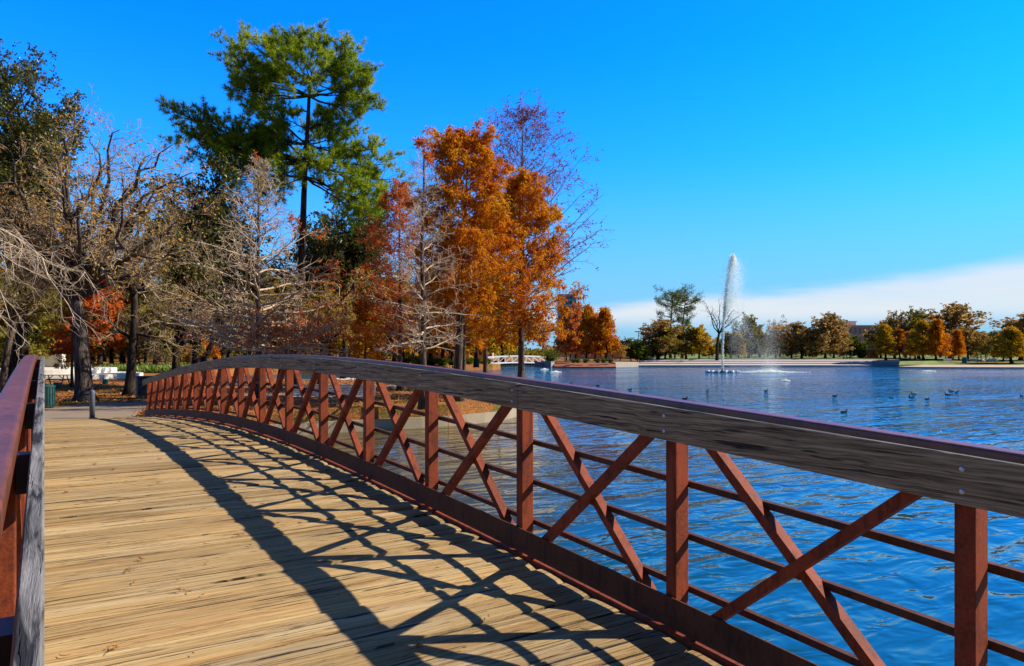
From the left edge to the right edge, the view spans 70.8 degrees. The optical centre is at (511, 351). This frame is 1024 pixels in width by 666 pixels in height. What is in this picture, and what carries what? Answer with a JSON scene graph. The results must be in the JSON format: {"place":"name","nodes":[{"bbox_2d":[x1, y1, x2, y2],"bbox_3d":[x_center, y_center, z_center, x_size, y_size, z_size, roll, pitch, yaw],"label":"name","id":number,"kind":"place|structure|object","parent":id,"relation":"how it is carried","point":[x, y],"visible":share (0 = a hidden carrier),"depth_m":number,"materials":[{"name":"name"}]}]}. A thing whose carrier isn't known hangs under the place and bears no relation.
{"place":"outdoors","nodes":[
{"label":"outdoors","id":0,"kind":"place"},
{"bbox_2d":[44,372,142,380],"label":"plaza","id":1,"kind":"structure","parent":0,"point":[114,375],"depth_m":61.06,"materials":[{"name":"concrete"}]},
{"bbox_2d":[44,384,406,420],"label":"path","id":2,"kind":"structure","parent":0,"point":[116,409],"depth_m":28.41,"materials":[{"name":"concrete"}]},
{"bbox_2d":[89,390,96,417],"bbox_3d":[-14.691,1.827,25.200,0.280,0.985,0.280,0,0,-33],"label":"bollard","id":3,"kind":"object","parent":2,"relation":"on","point":[91,403],"visible":1,"depth_m":25.15,"materials":[{"name":"grey metal"}]},
{"bbox_2d":[0,0,1023,349],"label":"sky","id":4,"kind":"structure","parent":0,"point":[860,160],"materials":[{"name":"blue"}]},
{"bbox_2d":[44,353,1023,425],"bbox_3d":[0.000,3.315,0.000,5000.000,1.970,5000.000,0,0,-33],"label":"ground","id":5,"kind":"structure","parent":0,"point":[468,406],"depth_m":35.13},
{"bbox_2d":[0,285,68,360],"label":"broadleaf tree","id":6,"kind":"object","parent":5,"relation":"on","point":[39,349],"visible":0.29,"depth_m":66.67,"materials":[{"name":"green plant"}]},
{"bbox_2d":[0,263,68,380],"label":"oak tree","id":7,"kind":"object","parent":5,"relation":"on","point":[13,362],"visible":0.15,"depth_m":42.81,"materials":[{"name":"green plant"}]},
{"bbox_2d":[0,228,69,392],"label":"oak tree","id":8,"kind":"object","parent":5,"relation":"on","point":[38,302],"visible":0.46,"depth_m":39.71,"materials":[{"name":"brown plant"}]},
{"bbox_2d":[0,38,97,362],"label":"live oak","id":9,"kind":"object","parent":5,"relation":"on","point":[13,127],"visible":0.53,"depth_m":38.94,"materials":[{"name":"green plant"}]},
{"bbox_2d":[44,385,55,406],"bbox_3d":[-19.375,1.840,30.000,0.620,0.920,0.611,0,0,-33],"label":"trash bin","id":10,"kind":"object","parent":5,"relation":"on","point":[49,395],"visible":0.63,"depth_m":29.84,"materials":[{"name":"metal"}]},
{"bbox_2d":[37,354,65,366],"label":"stone wall","id":11,"kind":"structure","parent":5,"relation":"on","point":[48,362],"depth_m":69.70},
{"bbox_2d":[0,367,116,373],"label":"plaza tier","id":12,"kind":"object","parent":5,"relation":"on","point":[50,370],"visible":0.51,"depth_m":64.04,"materials":[{"name":"concrete"}]},
{"bbox_2d":[0,214,118,363],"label":"bald cypress","id":13,"kind":"object","parent":5,"relation":"on","point":[34,251],"visible":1,"depth_m":18.32,"materials":[{"name":"grey plant"}]},
{"bbox_2d":[39,280,108,386],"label":"bald cypress","id":14,"kind":"object","parent":5,"relation":"on","point":[66,347],"visible":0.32,"depth_m":46.85,"materials":[{"name":"orange plant"}]},
{"bbox_2d":[40,273,130,363],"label":"broadleaf tree","id":15,"kind":"object","parent":5,"relation":"on","point":[117,339],"visible":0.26,"depth_m":89.97,"materials":[{"name":"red plant"}]},
{"bbox_2d":[46,255,151,363],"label":"broadleaf tree","id":16,"kind":"object","parent":5,"relation":"on","point":[111,356],"visible":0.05,"depth_m":95.64,"materials":[{"name":"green plant"}]},
{"bbox_2d":[0,81,227,401],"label":"oak tree","id":17,"kind":"object","parent":5,"relation":"on","point":[104,248],"visible":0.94,"depth_m":33.16,"materials":[{"name":"brown plant"}]},
{"bbox_2d":[66,363,190,372],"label":"ground cover","id":18,"kind":"object","parent":5,"relation":"on","point":[148,368],"visible":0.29,"depth_m":78.81,"materials":[{"name":"green plant"}]},
{"bbox_2d":[111,282,171,363],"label":"broadleaf tree","id":19,"kind":"object","parent":5,"relation":"on","point":[143,346],"visible":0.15,"depth_m":93.54,"materials":[{"name":"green plant"}]},
{"bbox_2d":[80,157,205,395],"bbox_3d":[-18.992,-3.976,37.156,6.124,12.878,10.686,0,0,-33],"label":"oak tree","id":20,"kind":"object","parent":5,"relation":"on","point":[129,388],"visible":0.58,"depth_m":37.85,"materials":[{"name":"brown plant"}]},
{"bbox_2d":[135,376,150,398],"bbox_3d":[-18.300,1.770,36.000,0.920,1.120,0.880,0,0,-33],"label":"trash bin","id":21,"kind":"object","parent":5,"relation":"on","point":[141,390],"visible":0.55,"depth_m":35.53,"materials":[{"name":"black metal"}]},
{"bbox_2d":[108,232,241,388],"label":"oak tree","id":22,"kind":"object","parent":5,"relation":"on","point":[176,329],"visible":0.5,"depth_m":44.18,"materials":[{"name":"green plant"}]},
{"bbox_2d":[169,299,220,363],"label":"bald cypress","id":23,"kind":"object","parent":5,"relation":"on","point":[184,351],"visible":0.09,"depth_m":91.32,"materials":[{"name":"orange plant"}]},
{"bbox_2d":[126,140,277,385],"bbox_3d":[-21.328,-6.451,49.932,9.376,17.791,18.881,0,0,-33],"label":"live oak","id":24,"kind":"object","parent":5,"relation":"on","point":[224,211],"visible":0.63,"depth_m":46.19,"materials":[{"name":"green plant"}]},
{"bbox_2d":[169,259,278,387],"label":"oak tree","id":25,"kind":"object","parent":5,"relation":"on","point":[209,348],"visible":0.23,"depth_m":46.95,"materials":[{"name":"brown plant"}]},
{"bbox_2d":[208,296,269,357],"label":"broadleaf tree","id":26,"kind":"object","parent":5,"relation":"on","point":[221,355],"visible":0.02,"depth_m":116.89,"materials":[{"name":"brown plant"}]},
{"bbox_2d":[215,296,274,355],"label":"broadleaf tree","id":27,"kind":"object","parent":5,"relation":"on","point":[224,349],"visible":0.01,"depth_m":117.42,"materials":[{"name":"brown plant"}]},
{"bbox_2d":[135,150,369,398],"bbox_3d":[-12.352,-3.705,35.220,10.372,12.290,10.136,0,0,-3],"label":"bald cypress","id":28,"kind":"object","parent":5,"relation":"on","point":[258,339],"visible":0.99,"depth_m":34.67,"materials":[{"name":"brown plant"}]},
{"bbox_2d":[44,378,463,410],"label":"leaf litter","id":29,"kind":"object","parent":5,"relation":"on","point":[126,398],"visible":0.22,"depth_m":39.46,"materials":[{"name":"brown plant"}]},
{"bbox_2d":[231,268,292,354],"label":"broadleaf tree","id":30,"kind":"object","parent":5,"relation":"on","point":[274,342],"visible":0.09,"depth_m":118.95,"materials":[{"name":"brown plant"}]},
{"bbox_2d":[153,18,417,384],"bbox_3d":[-16.024,-10.402,49.888,18.817,25.741,8.135,0,0,9],"label":"pine tree","id":31,"kind":"object","parent":5,"relation":"on","point":[263,140],"visible":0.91,"depth_m":48.96,"materials":[{"name":"green plant"}]},
{"bbox_2d":[66,350,505,358],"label":"wood","id":32,"kind":"object","parent":5,"relation":"on","point":[389,355],"visible":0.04,"depth_m":220.86,"materials":[{"name":"green plant"}]},
{"bbox_2d":[247,286,331,387],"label":"oak tree","id":33,"kind":"object","parent":5,"relation":"on","point":[300,303],"visible":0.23,"depth_m":45.87,"materials":[{"name":"brown plant"}]},
{"bbox_2d":[293,384,333,405],"bbox_3d":[-8.527,1.871,30.492,1.840,0.937,0.754,0,0,1],"label":"park bench","id":34,"kind":"object","parent":5,"relation":"on","point":[330,388],"visible":0.32,"depth_m":30.71,"materials":[{"name":"grey paint"}]},
{"bbox_2d":[280,266,374,383],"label":"oak tree","id":35,"kind":"object","parent":5,"relation":"on","point":[333,311],"visible":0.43,"depth_m":51.07,"materials":[{"name":"green plant"}]},
{"bbox_2d":[263,178,398,378],"bbox_3d":[-16.073,-6.605,64.569,11.365,18.071,16.049,0,0,-33],"label":"live oak","id":36,"kind":"object","parent":5,"relation":"on","point":[352,257],"visible":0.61,"depth_m":61.60,"materials":[{"name":"green plant"}]},
{"bbox_2d":[312,290,385,356],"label":"broadleaf tree","id":37,"kind":"object","parent":5,"relation":"on","point":[334,343],"visible":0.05,"depth_m":114.90,"materials":[{"name":"brown plant"}]},
{"bbox_2d":[331,384,375,406],"bbox_3d":[-6.795,1.871,30.692,1.840,0.937,0.754,0,0,3],"label":"park bench","id":38,"kind":"object","parent":5,"relation":"on","point":[345,390],"visible":0.4,"depth_m":30.93,"materials":[{"name":"grey paint"}]},
{"bbox_2d":[340,292,387,360],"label":"bald cypress","id":39,"kind":"object","parent":5,"relation":"on","point":[363,317],"visible":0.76,"depth_m":45.74,"materials":[{"name":"orange plant"}]},
{"bbox_2d":[367,278,411,360],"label":"broadleaf tree","id":40,"kind":"object","parent":5,"relation":"on","point":[389,350],"visible":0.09,"depth_m":134.10,"materials":[{"name":"brown plant"}]},
{"bbox_2d":[271,408,515,434],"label":"kerb","id":41,"kind":"structure","parent":5,"relation":"on","point":[419,422],"depth_m":30.94,"materials":[{"name":"concrete"}]},
{"bbox_2d":[371,269,418,361],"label":"broadleaf tree","id":42,"kind":"object","parent":5,"relation":"on","point":[404,341],"visible":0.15,"depth_m":133.91,"materials":[{"name":"brown plant"}]},
{"bbox_2d":[343,177,447,390],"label":"bald cypress","id":43,"kind":"object","parent":5,"relation":"on","point":[393,207],"visible":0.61,"depth_m":42.55,"materials":[{"name":"brown plant"}]},
{"bbox_2d":[368,134,480,409],"bbox_3d":[-3.606,-3.403,30.554,5.170,11.687,4.748,0,0,-33],"label":"bald cypress","id":44,"kind":"object","parent":5,"relation":"on","point":[423,313],"visible":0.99,"depth_m":30.39,"materials":[{"name":"brown plant"}]},
{"bbox_2d":[395,293,456,357],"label":"broadleaf tree","id":45,"kind":"object","parent":5,"relation":"on","point":[442,351],"visible":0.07,"depth_m":124.09,"materials":[{"name":"brown plant"}]},
{"bbox_2d":[404,269,447,364],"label":"bald cypress","id":46,"kind":"object","parent":5,"relation":"on","point":[429,354],"visible":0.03,"depth_m":128.11,"materials":[{"name":"brown plant"}]},
{"bbox_2d":[419,303,472,364],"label":"broadleaf tree","id":47,"kind":"object","parent":5,"relation":"on","point":[450,348],"visible":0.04,"depth_m":123.75,"materials":[{"name":"brown plant"}]},
{"bbox_2d":[426,350,493,359],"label":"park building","id":48,"kind":"structure","parent":5,"relation":"on","point":[438,354],"depth_m":200.00,"materials":[{"name":"beige brick"}]},
{"bbox_2d":[427,234,495,369],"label":"bald cypress","id":49,"kind":"object","parent":5,"relation":"on","point":[480,345],"visible":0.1,"depth_m":43.91,"materials":[{"name":"brown plant"}]},
{"bbox_2d":[403,118,529,401],"bbox_3d":[-2.212,-4.183,34.010,6.146,13.242,6.176,0,0,4],"label":"bald cypress","id":50,"kind":"object","parent":5,"relation":"on","point":[473,151],"visible":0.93,"depth_m":33.19,"materials":[{"name":"orange plant"}]},
{"bbox_2d":[436,293,515,366],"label":"broadleaf tree","id":51,"kind":"object","parent":5,"relation":"on","point":[494,349],"visible":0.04,"depth_m":117.09,"materials":[{"name":"orange plant"}]},
{"bbox_2d":[451,203,517,372],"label":"bald cypress","id":52,"kind":"object","parent":5,"relation":"on","point":[485,360],"visible":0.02,"depth_m":46.89,"materials":[{"name":"orange plant"}]},
{"bbox_2d":[0,354,1023,665],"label":"footbridge","id":53,"kind":"object","parent":5,"relation":"on","point":[362,528],"visible":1,"depth_m":4.50,"materials":[{"name":"brown wood"}]},
{"bbox_2d":[56,426,584,665],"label":"fallen sprigs","id":54,"kind":"object","parent":53,"relation":"on","point":[117,645],"visible":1,"depth_m":5.10,"materials":[{"name":"brown plant"}]},
{"bbox_2d":[496,288,527,361],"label":"broadleaf tree","id":55,"kind":"object","parent":5,"relation":"on","point":[504,349],"visible":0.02,"depth_m":176.93,"materials":[{"name":"orange plant"}]},
{"bbox_2d":[488,355,545,366],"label":"white footbridge","id":56,"kind":"object","parent":5,"relation":"on","point":[506,362],"visible":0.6,"depth_m":159.45,"materials":[{"name":"paint"}]},
{"bbox_2d":[434,88,613,377],"bbox_3d":[0.879,-7.189,45.984,12.412,19.273,10.726,0,0,37],"label":"bald cypress","id":57,"kind":"object","parent":5,"relation":"on","point":[523,119],"visible":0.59,"depth_m":45.67,"materials":[{"name":"brown plant"}]},
{"bbox_2d":[466,166,589,377],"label":"bald cypress","id":58,"kind":"object","parent":5,"relation":"on","point":[521,183],"visible":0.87,"depth_m":37.33,"materials":[{"name":"orange plant"}]},
{"bbox_2d":[538,350,561,361],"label":"shrub","id":59,"kind":"object","parent":5,"relation":"on","point":[550,356],"visible":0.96,"depth_m":155.13,"materials":[{"name":"green plant"}]},
{"bbox_2d":[552,307,578,360],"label":"bald cypress","id":60,"kind":"object","parent":5,"relation":"on","point":[567,344],"visible":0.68,"depth_m":173.32,"materials":[{"name":"orange plant"}]},
{"bbox_2d":[567,302,588,358],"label":"bald cypress","id":61,"kind":"object","parent":5,"relation":"on","point":[577,315],"visible":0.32,"depth_m":177.11,"materials":[{"name":"orange plant"}]},
{"bbox_2d":[554,362,615,367],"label":"planting bed","id":62,"kind":"object","parent":5,"relation":"on","point":[585,365],"visible":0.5,"depth_m":151.64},
{"bbox_2d":[574,302,600,359],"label":"bald cypress","id":63,"kind":"object","parent":5,"relation":"on","point":[587,324],"visible":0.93,"depth_m":171.34,"materials":[{"name":"orange plant"}]},
{"bbox_2d":[591,305,621,361],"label":"bald cypress","id":64,"kind":"object","parent":5,"relation":"on","point":[605,326],"visible":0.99,"depth_m":170.31,"materials":[{"name":"orange plant"}]},
{"bbox_2d":[571,341,663,358],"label":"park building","id":65,"kind":"structure","parent":5,"relation":"on","point":[624,343],"depth_m":235.00,"materials":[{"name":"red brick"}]},
{"bbox_2d":[612,344,629,361],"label":"broadleaf tree","id":66,"kind":"object","parent":5,"relation":"on","point":[621,351],"visible":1,"depth_m":169.59,"materials":[{"name":"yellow plant"}]},
{"bbox_2d":[604,362,637,366],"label":"retaining wall","id":67,"kind":"structure","parent":5,"relation":"on","point":[626,364],"depth_m":155.97,"materials":[{"name":"beige concrete"}]},
{"bbox_2d":[628,342,652,359],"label":"broadleaf tree","id":68,"kind":"object","parent":5,"relation":"on","point":[641,346],"visible":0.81,"depth_m":172.86,"materials":[{"name":"green plant"}]},
{"bbox_2d":[700,299,742,360],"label":"bare tree","id":69,"kind":"object","parent":5,"relation":"on","point":[717,347],"visible":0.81,"depth_m":171.72,"materials":[{"name":"brown plant"}]},
{"bbox_2d":[500,346,961,356],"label":"wood","id":70,"kind":"object","parent":5,"relation":"on","point":[532,352],"visible":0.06,"depth_m":304.81,"materials":[{"name":"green plant"}]},
{"bbox_2d":[638,359,899,365],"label":"terrace steps","id":71,"kind":"structure","parent":5,"relation":"on","point":[778,362],"depth_m":168.21,"materials":[{"name":"concrete"}]},
{"bbox_2d":[842,325,875,341],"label":"office building","id":72,"kind":"structure","parent":5,"relation":"on","point":[854,330],"depth_m":330.00,"materials":[{"name":"red brick"}]},
{"bbox_2d":[871,323,898,360],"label":"bald cypress","id":73,"kind":"object","parent":5,"relation":"on","point":[883,338],"visible":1,"depth_m":167.21,"materials":[{"name":"yellow plant"}]},
{"bbox_2d":[904,329,924,359],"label":"bald cypress","id":74,"kind":"object","parent":5,"relation":"on","point":[910,343],"visible":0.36,"depth_m":171.68,"materials":[{"name":"yellow plant"}]},
{"bbox_2d":[907,319,939,360],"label":"bald cypress","id":75,"kind":"object","parent":5,"relation":"on","point":[921,326],"visible":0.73,"depth_m":165.83,"materials":[{"name":"yellow plant"}]},
{"bbox_2d":[556,294,575,334],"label":"glass tower","id":76,"kind":"structure","parent":0,"point":[570,302],"depth_m":520.00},
{"bbox_2d":[244,365,1023,665],"bbox_3d":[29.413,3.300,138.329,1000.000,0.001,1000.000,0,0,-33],"label":"lake water","id":77,"kind":"structure","parent":0,"point":[983,406],"depth_m":16.53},
{"bbox_2d":[705,253,800,372],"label":"fountain","id":78,"kind":"object","parent":77,"relation":"on","point":[733,262],"visible":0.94,"depth_m":116.90,"materials":[{"name":"white liquid"}]},
{"bbox_2d":[872,361,899,366],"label":"retaining wall","id":79,"kind":"structure","parent":77,"relation":"in","point":[885,363],"depth_m":158.00,"materials":[{"name":"blue concrete"}]},
{"bbox_2d":[644,354,1017,359],"bbox_3d":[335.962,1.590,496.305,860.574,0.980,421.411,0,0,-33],"label":"lawn","id":80,"kind":"structure","parent":0,"point":[784,356],"depth_m":197.38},
{"bbox_2d":[638,318,693,358],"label":"broadleaf tree","id":81,"kind":"object","parent":80,"relation":"on","point":[659,324],"visible":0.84,"depth_m":175.85,"materials":[{"name":"brown plant"}]},
{"bbox_2d":[645,326,690,358],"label":"broadleaf tree","id":82,"kind":"object","parent":80,"relation":"on","point":[668,334],"visible":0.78,"depth_m":174.85,"materials":[{"name":"green plant"}]},
{"bbox_2d":[653,283,695,357],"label":"pine tree","id":83,"kind":"object","parent":80,"relation":"on","point":[664,297],"visible":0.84,"depth_m":188.75,"materials":[{"name":"green plant"}]},
{"bbox_2d":[662,289,704,357],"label":"pine tree","id":84,"kind":"object","parent":80,"relation":"on","point":[690,307],"visible":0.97,"depth_m":185.13,"materials":[{"name":"green plant"}]},
{"bbox_2d":[672,324,706,358],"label":"broadleaf tree","id":85,"kind":"object","parent":80,"relation":"on","point":[689,330],"visible":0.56,"depth_m":178.11,"materials":[{"name":"green plant"}]},
{"bbox_2d":[682,324,716,358],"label":"broadleaf tree","id":86,"kind":"object","parent":80,"relation":"on","point":[701,335],"visible":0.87,"depth_m":176.75,"materials":[{"name":"yellow plant"}]},
{"bbox_2d":[713,331,745,357],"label":"broadleaf tree","id":87,"kind":"object","parent":80,"relation":"on","point":[726,339],"visible":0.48,"depth_m":188.91,"materials":[{"name":"green plant"}]},
{"bbox_2d":[730,333,748,358],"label":"bald cypress","id":88,"kind":"object","parent":80,"relation":"on","point":[736,339],"visible":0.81,"depth_m":181.67,"materials":[{"name":"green plant"}]},
{"bbox_2d":[731,312,775,357],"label":"broadleaf tree","id":89,"kind":"object","parent":80,"relation":"on","point":[753,333],"visible":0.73,"depth_m":185.10,"materials":[{"name":"green plant"}]},
{"bbox_2d":[757,314,792,357],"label":"broadleaf tree","id":90,"kind":"object","parent":80,"relation":"on","point":[779,334],"visible":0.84,"depth_m":186.67,"materials":[{"name":"brown plant"}]},
{"bbox_2d":[781,321,818,357],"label":"broadleaf tree","id":91,"kind":"object","parent":80,"relation":"on","point":[799,331],"visible":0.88,"depth_m":183.53,"materials":[{"name":"brown plant"}]},
{"bbox_2d":[805,311,852,358],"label":"broadleaf tree","id":92,"kind":"object","parent":80,"relation":"on","point":[829,323],"visible":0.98,"depth_m":180.29,"materials":[{"name":"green plant"}]},
{"bbox_2d":[819,318,855,357],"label":"broadleaf tree","id":93,"kind":"object","parent":80,"relation":"on","point":[841,337],"visible":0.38,"depth_m":183.30,"materials":[{"name":"brown plant"}]},
{"bbox_2d":[835,335,862,357],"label":"broadleaf tree","id":94,"kind":"object","parent":80,"relation":"on","point":[854,339],"visible":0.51,"depth_m":188.34,"materials":[{"name":"green plant"}]},
{"bbox_2d":[859,323,896,357],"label":"broadleaf tree","id":95,"kind":"object","parent":80,"relation":"on","point":[870,337],"visible":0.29,"depth_m":191.08,"materials":[{"name":"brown plant"}]},
{"bbox_2d":[872,309,915,357],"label":"broadleaf tree","id":96,"kind":"object","parent":80,"relation":"on","point":[895,323],"visible":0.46,"depth_m":185.60,"materials":[{"name":"brown plant"}]},
{"bbox_2d":[888,329,909,359],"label":"bald cypress","id":97,"kind":"object","parent":80,"relation":"on","point":[900,338],"visible":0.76,"depth_m":181.26,"materials":[{"name":"orange plant"}]},
{"bbox_2d":[899,306,945,359],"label":"broadleaf tree","id":98,"kind":"object","parent":80,"relation":"on","point":[915,317],"visible":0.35,"depth_m":185.00,"materials":[{"name":"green plant"}]},
{"bbox_2d":[949,325,994,358],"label":"broadleaf tree","id":99,"kind":"object","parent":80,"relation":"on","point":[977,343],"visible":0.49,"depth_m":176.00,"materials":[{"name":"brown plant"}]},
{"bbox_2d":[966,331,993,357],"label":"broadleaf tree","id":100,"kind":"object","parent":80,"relation":"on","point":[983,351],"visible":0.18,"depth_m":197.93,"materials":[{"name":"green plant"}]},
{"bbox_2d":[898,365,1023,367],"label":"spit path","id":101,"kind":"structure","parent":0,"point":[961,366],"depth_m":145.72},
{"bbox_2d":[899,360,1023,364],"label":"spit lawn","id":102,"kind":"structure","parent":0,"point":[919,363],"depth_m":152.56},
{"bbox_2d":[918,317,952,360],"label":"bald cypress","id":103,"kind":"object","parent":102,"relation":"on","point":[935,342],"visible":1,"depth_m":160.94,"materials":[{"name":"orange plant"}]},
{"bbox_2d":[946,329,966,360],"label":"bald cypress","id":104,"kind":"object","parent":102,"relation":"on","point":[958,342],"visible":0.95,"depth_m":163.67,"materials":[{"name":"orange plant"}]},
{"bbox_2d":[925,301,995,359],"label":"broadleaf tree","id":105,"kind":"object","parent":102,"relation":"on","point":[953,317],"visible":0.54,"depth_m":179.29,"materials":[{"name":"green plant"}]},
{"bbox_2d":[977,312,1023,359],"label":"broadleaf tree","id":106,"kind":"object","parent":102,"relation":"on","point":[1019,324],"visible":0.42,"depth_m":169.40,"materials":[{"name":"brown plant"}]},
{"bbox_2d":[989,326,1023,363],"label":"bald cypress","id":107,"kind":"object","parent":102,"relation":"on","point":[1012,340],"visible":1,"depth_m":150.51,"materials":[{"name":"yellow plant"}]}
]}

